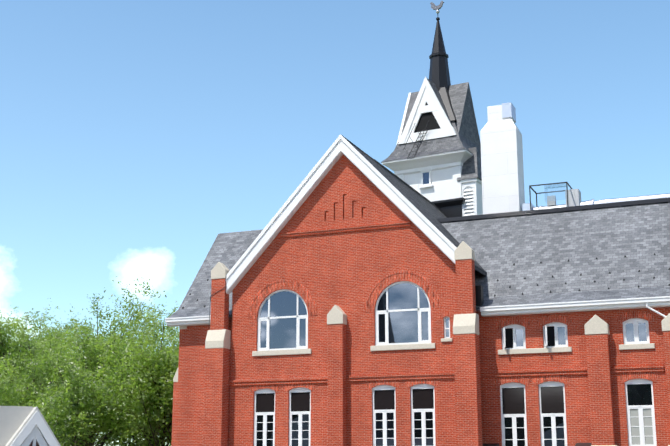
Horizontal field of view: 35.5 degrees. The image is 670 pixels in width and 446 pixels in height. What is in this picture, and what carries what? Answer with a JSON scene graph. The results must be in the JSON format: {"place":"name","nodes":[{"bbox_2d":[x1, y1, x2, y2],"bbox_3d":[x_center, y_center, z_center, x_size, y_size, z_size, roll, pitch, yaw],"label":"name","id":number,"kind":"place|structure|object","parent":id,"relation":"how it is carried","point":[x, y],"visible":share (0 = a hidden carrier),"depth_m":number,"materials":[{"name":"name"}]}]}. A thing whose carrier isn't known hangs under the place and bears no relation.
{"place":"outdoors","nodes":[
{"label":"outdoors","id":0,"kind":"place"},
{"bbox_2d":[0,0,669,445],"label":"sky","id":1,"kind":"structure","parent":0,"point":[135,134],"materials":[{"name":"blue"}]},
{"bbox_2d":[382,77,472,201],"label":"white tower","id":2,"kind":"structure","parent":0,"point":[446,170],"depth_m":63.94,"materials":[{"name":"white paint"}]},
{"bbox_2d":[419,168,433,188],"bbox_3d":[5.545,-2.740,63.737,0.900,1.200,0.180,-7,-15,29],"label":"tower window frame","id":3,"kind":"object","parent":2,"relation":"attached to","point":[425,170],"visible":0.88,"depth_m":63.69,"materials":[{"name":"white wood"}]},
{"bbox_2d":[423,172,428,183],"bbox_3d":[5.595,-2.711,63.819,0.440,0.740,0.140,-7,-15,29],"label":"tower window glass","id":4,"kind":"object","parent":3,"relation":"in","point":[426,178],"visible":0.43,"depth_m":63.77,"materials":[{"name":"blue glass"}]},
{"bbox_2d":[414,102,439,132],"bbox_3d":[6.528,-6.488,66.567,4.048,3.400,4.424,-5,-14,22],"label":"tower opening","id":5,"kind":"object","parent":2,"relation":"attached to","point":[425,118],"visible":0.09,"depth_m":64.64,"materials":[{"name":"black"}]},
{"bbox_2d":[381,78,480,162],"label":"tower roof","id":6,"kind":"structure","parent":2,"relation":"on","point":[466,136],"depth_m":64.81,"materials":[{"name":"grey stone"}]},
{"bbox_2d":[403,121,428,158],"bbox_3d":[4.991,-5.077,63.997,1.564,2.421,0.797,4,-14,-15],"label":"ladder","id":7,"kind":"object","parent":6,"relation":"on","point":[416,140],"visible":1,"depth_m":64.04,"materials":[{"name":"black metal"}]},
{"bbox_2d":[505,326,554,347],"bbox_3d":[8.465,4.987,45.525,2.240,0.860,0.001,-5,-14,22],"label":"dark window","id":8,"kind":"structure","parent":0,"point":[550,337],"depth_m":45.73,"materials":[{"name":"black glass"}]},
{"bbox_2d":[476,307,669,445],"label":"wall","id":9,"kind":"structure","parent":0,"point":[578,424],"depth_m":44.34,"materials":[{"name":"brick"}]},
{"bbox_2d":[168,202,669,317],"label":"roof slate","id":10,"kind":"object","parent":9,"relation":"on","point":[610,238],"visible":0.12,"depth_m":47.98,"materials":[{"name":"grey stone"}]},
{"bbox_2d":[182,253,669,308],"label":"snow guards","id":11,"kind":"object","parent":10,"relation":"on","point":[524,278],"visible":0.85,"depth_m":46.40,"materials":[{"name":"black paint"}]},
{"bbox_2d":[480,105,524,213],"bbox_3d":[8.709,-1.708,54.085,1.900,8.950,1.400,-5,-14,22],"label":"white chimney","id":12,"kind":"object","parent":10,"relation":"on","point":[502,169],"visible":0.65,"depth_m":53.74,"materials":[{"name":"white paint"}]},
{"bbox_2d":[502,102,515,122],"bbox_3d":[9.124,-5.765,54.849,0.500,0.800,1.000,-5,-14,22],"label":"chimney cap","id":13,"kind":"object","parent":12,"relation":"on","point":[508,109],"visible":0.86,"depth_m":54.43,"materials":[{"name":"white metal"}]},
{"bbox_2d":[342,135,669,305],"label":"black ridge caps","id":14,"kind":"object","parent":10,"relation":"on","point":[479,295],"visible":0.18,"depth_m":50.21,"materials":[{"name":"metal"}]},
{"bbox_2d":[522,193,669,210],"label":"roof parapet","id":15,"kind":"object","parent":10,"relation":"on","point":[525,206],"visible":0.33,"depth_m":51.73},
{"bbox_2d":[529,182,571,209],"bbox_3d":[10.946,-1.089,52.767,1.900,1.450,1.650,-5,-14,22],"label":"metal railing","id":16,"kind":"object","parent":15,"relation":"attached to","point":[548,192],"visible":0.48,"depth_m":52.40,"materials":[{"name":"black paint"}]},
{"bbox_2d":[544,184,567,201],"bbox_3d":[11.219,-1.468,52.794,1.100,0.900,0.900,-5,-14,22],"label":"guard glass","id":17,"kind":"object","parent":16,"relation":"on","point":[556,190],"visible":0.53,"depth_m":52.47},
{"bbox_2d":[547,189,580,206],"bbox_3d":[11.554,-0.805,52.665,1.600,1.550,0.800,-5,-14,22],"label":"roof fan unit","id":18,"kind":"object","parent":15,"relation":"on","point":[574,197],"visible":0.36,"depth_m":52.25,"materials":[{"name":"grey metal"}]},
{"label":"ground","id":19,"kind":"structure","parent":0,"visible":0},
{"bbox_2d":[0,406,60,445],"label":"porch roof","id":20,"kind":"structure","parent":19,"relation":"on","point":[14,420],"depth_m":30.11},
{"bbox_2d":[10,410,58,445],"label":"gable","id":21,"kind":"structure","parent":20,"relation":"attached to","point":[35,428],"depth_m":30.02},
{"bbox_2d":[0,338,64,426],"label":"tree","id":22,"kind":"object","parent":19,"relation":"on","point":[8,390],"depth_m":62.26,"materials":[{"name":"green plant"}]},
{"bbox_2d":[0,305,69,399],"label":"tree","id":23,"kind":"object","parent":19,"relation":"on","point":[24,338],"depth_m":78.19,"materials":[{"name":"green plant"}]},
{"bbox_2d":[0,309,69,380],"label":"tree","id":24,"kind":"object","parent":19,"relation":"on","point":[49,318],"depth_m":83.86,"materials":[{"name":"green plant"}]},
{"bbox_2d":[0,308,75,405],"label":"tree","id":25,"kind":"object","parent":19,"relation":"on","point":[6,327],"depth_m":72.94,"materials":[{"name":"green plant"}]},
{"bbox_2d":[32,298,73,364],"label":"tree","id":26,"kind":"object","parent":19,"relation":"on","point":[38,320],"depth_m":96.03,"materials":[{"name":"green plant"}]},
{"bbox_2d":[0,315,124,445],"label":"tree","id":27,"kind":"object","parent":19,"relation":"on","point":[17,343],"depth_m":70.57,"materials":[{"name":"green plant"}]},
{"bbox_2d":[0,329,152,445],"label":"tree","id":28,"kind":"object","parent":19,"relation":"on","point":[76,418],"depth_m":58.94,"materials":[{"name":"green plant"}]},
{"bbox_2d":[11,309,145,444],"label":"tree","id":29,"kind":"object","parent":19,"relation":"on","point":[71,325],"depth_m":79.29,"materials":[{"name":"green plant"}]},
{"bbox_2d":[36,361,123,445],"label":"tree","id":30,"kind":"object","parent":19,"relation":"on","point":[106,442],"depth_m":71.29,"materials":[{"name":"green plant"}]},
{"bbox_2d":[25,276,166,445],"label":"tree","id":31,"kind":"object","parent":19,"relation":"on","point":[90,354],"depth_m":65.82,"materials":[{"name":"green plant"}]},
{"bbox_2d":[70,364,169,445],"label":"tree","id":32,"kind":"object","parent":19,"relation":"on","point":[105,423],"depth_m":67.19,"materials":[{"name":"green plant"}]},
{"bbox_2d":[87,316,178,445],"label":"tree","id":33,"kind":"object","parent":19,"relation":"on","point":[166,362],"depth_m":61.55,"materials":[{"name":"green plant"}]},
{"bbox_2d":[86,301,179,445],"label":"tree","id":34,"kind":"object","parent":19,"relation":"on","point":[156,339],"depth_m":65.95,"materials":[{"name":"green plant"}]},
{"bbox_2d":[103,348,177,445],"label":"tree","id":35,"kind":"object","parent":19,"relation":"on","point":[133,444],"depth_m":65.50,"materials":[{"name":"green plant"}]},
{"bbox_2d":[105,307,178,445],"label":"tree","id":36,"kind":"object","parent":19,"relation":"on","point":[146,396],"depth_m":59.59,"materials":[{"name":"green plant"}]},
{"bbox_2d":[106,302,177,444],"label":"tree","id":37,"kind":"object","parent":19,"relation":"on","point":[159,313],"depth_m":80.48,"materials":[{"name":"green plant"}]},
{"bbox_2d":[137,327,179,445],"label":"tree","id":38,"kind":"object","parent":19,"relation":"on","point":[165,343],"depth_m":76.82,"materials":[{"name":"green plant"}]},
{"bbox_2d":[138,346,178,405],"bbox_3d":[-7.299,11.008,63.450,10.151,10.440,10.136,-5,-14,22],"label":"tree","id":39,"kind":"object","parent":19,"relation":"on","point":[163,357],"depth_m":60.72,"materials":[{"name":"green plant"}]},
{"bbox_2d":[141,308,179,349],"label":"tree","id":40,"kind":"object","parent":19,"relation":"on","point":[170,330],"depth_m":69.66,"materials":[{"name":"green plant"}]},
{"bbox_2d":[176,317,231,445],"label":"wall","id":41,"kind":"structure","parent":19,"relation":"on","point":[190,397],"depth_m":51.17,"materials":[{"name":"brick"}]},
{"bbox_2d":[229,154,456,445],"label":"brick wall","id":42,"kind":"structure","parent":19,"relation":"on","point":[345,272],"depth_m":48.25,"materials":[{"name":"brick"}]},
{"bbox_2d":[209,159,442,322],"bbox_3d":[1.566,1.617,54.354,16.151,8.695,5.429,10,-17,-38],"label":"flashing","id":43,"kind":"object","parent":42,"relation":"attached to","point":[405,183],"visible":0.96,"depth_m":55.92,"materials":[{"name":"black paint"}]},
{"bbox_2d":[247,140,486,275],"bbox_3d":[5.155,1.794,60.342,12.300,6.807,25.400,-5,-14,22],"label":"gable roof shingle","id":44,"kind":"object","parent":42,"relation":"on","point":[431,213],"visible":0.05,"depth_m":51.09,"materials":[{"name":"stone"}]},
{"bbox_2d":[165,134,669,326],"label":"white eaves bargeboards","id":45,"kind":"object","parent":42,"relation":"attached to","point":[341,145],"visible":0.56,"depth_m":48.63,"materials":[{"name":"paint"}]},
{"bbox_2d":[429,13,464,217],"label":"spire","id":46,"kind":"structure","parent":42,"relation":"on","point":[439,76],"depth_m":66.47,"materials":[{"name":"black metal"}]},
{"bbox_2d":[430,1,443,9],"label":"weathervane","id":47,"kind":"object","parent":46,"relation":"attached to","point":[435,7],"visible":1,"depth_m":68.22,"materials":[{"name":"silver metal"}]},
{"bbox_2d":[460,178,482,215],"bbox_3d":[8.657,0.213,63.037,1.170,5.250,3.100,-7,-15,29],"label":"white tower annex","id":48,"kind":"object","parent":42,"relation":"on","point":[475,184],"visible":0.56,"depth_m":62.18,"materials":[{"name":"white paint"}]},
{"bbox_2d":[463,186,473,215],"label":"tower annex louvres","id":49,"kind":"object","parent":48,"relation":"attached to","point":[468,203],"visible":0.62,"depth_m":62.12,"materials":[{"name":"white wood"}]},
{"bbox_2d":[457,147,481,180],"bbox_3d":[8.673,-3.350,63.871,1.350,2.130,3.270,-7,-15,29],"label":"tower annex roof slate","id":50,"kind":"object","parent":48,"relation":"on","point":[471,167],"visible":0.46,"depth_m":62.67,"materials":[{"name":"grey stone"}]},
{"bbox_2d":[171,221,669,445],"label":"brick buttresses","id":51,"kind":"structure","parent":19,"relation":"on","point":[467,374],"depth_m":45.77,"materials":[{"name":"red brick"}]},
{"bbox_2d":[173,241,669,445],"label":"stone trim","id":52,"kind":"structure","parent":51,"relation":"on","point":[469,323],"depth_m":45.98,"materials":[{"name":"beige stone"}]},
{"bbox_2d":[254,281,656,445],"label":"window frames","id":53,"kind":"structure","parent":52,"relation":"attached to","point":[634,322],"depth_m":45.95,"materials":[{"name":"white wood"}]},
{"bbox_2d":[256,386,563,413],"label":"window blinds","id":54,"kind":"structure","parent":53,"relation":"in","point":[552,399],"depth_m":45.85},
{"bbox_2d":[257,283,651,445],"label":"window glass","id":55,"kind":"object","parent":53,"relation":"in","point":[403,326],"visible":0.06,"depth_m":47.02,"materials":[{"name":"glass"}]},
{"bbox_2d":[630,408,653,444],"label":"window curtains","id":56,"kind":"object","parent":53,"relation":"in","point":[634,420],"depth_m":42.91,"materials":[{"name":"white fabric"}]},
{"bbox_2d":[483,443,591,445],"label":"black door canopies","id":57,"kind":"object","parent":52,"relation":"on","point":[576,444],"depth_m":43.44,"materials":[{"name":"black paint"}]},
{"bbox_2d":[248,271,658,392],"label":"brick arches","id":58,"kind":"structure","parent":51,"relation":"attached to","point":[381,284],"depth_m":46.67,"materials":[{"name":"red brick"}]}
]}

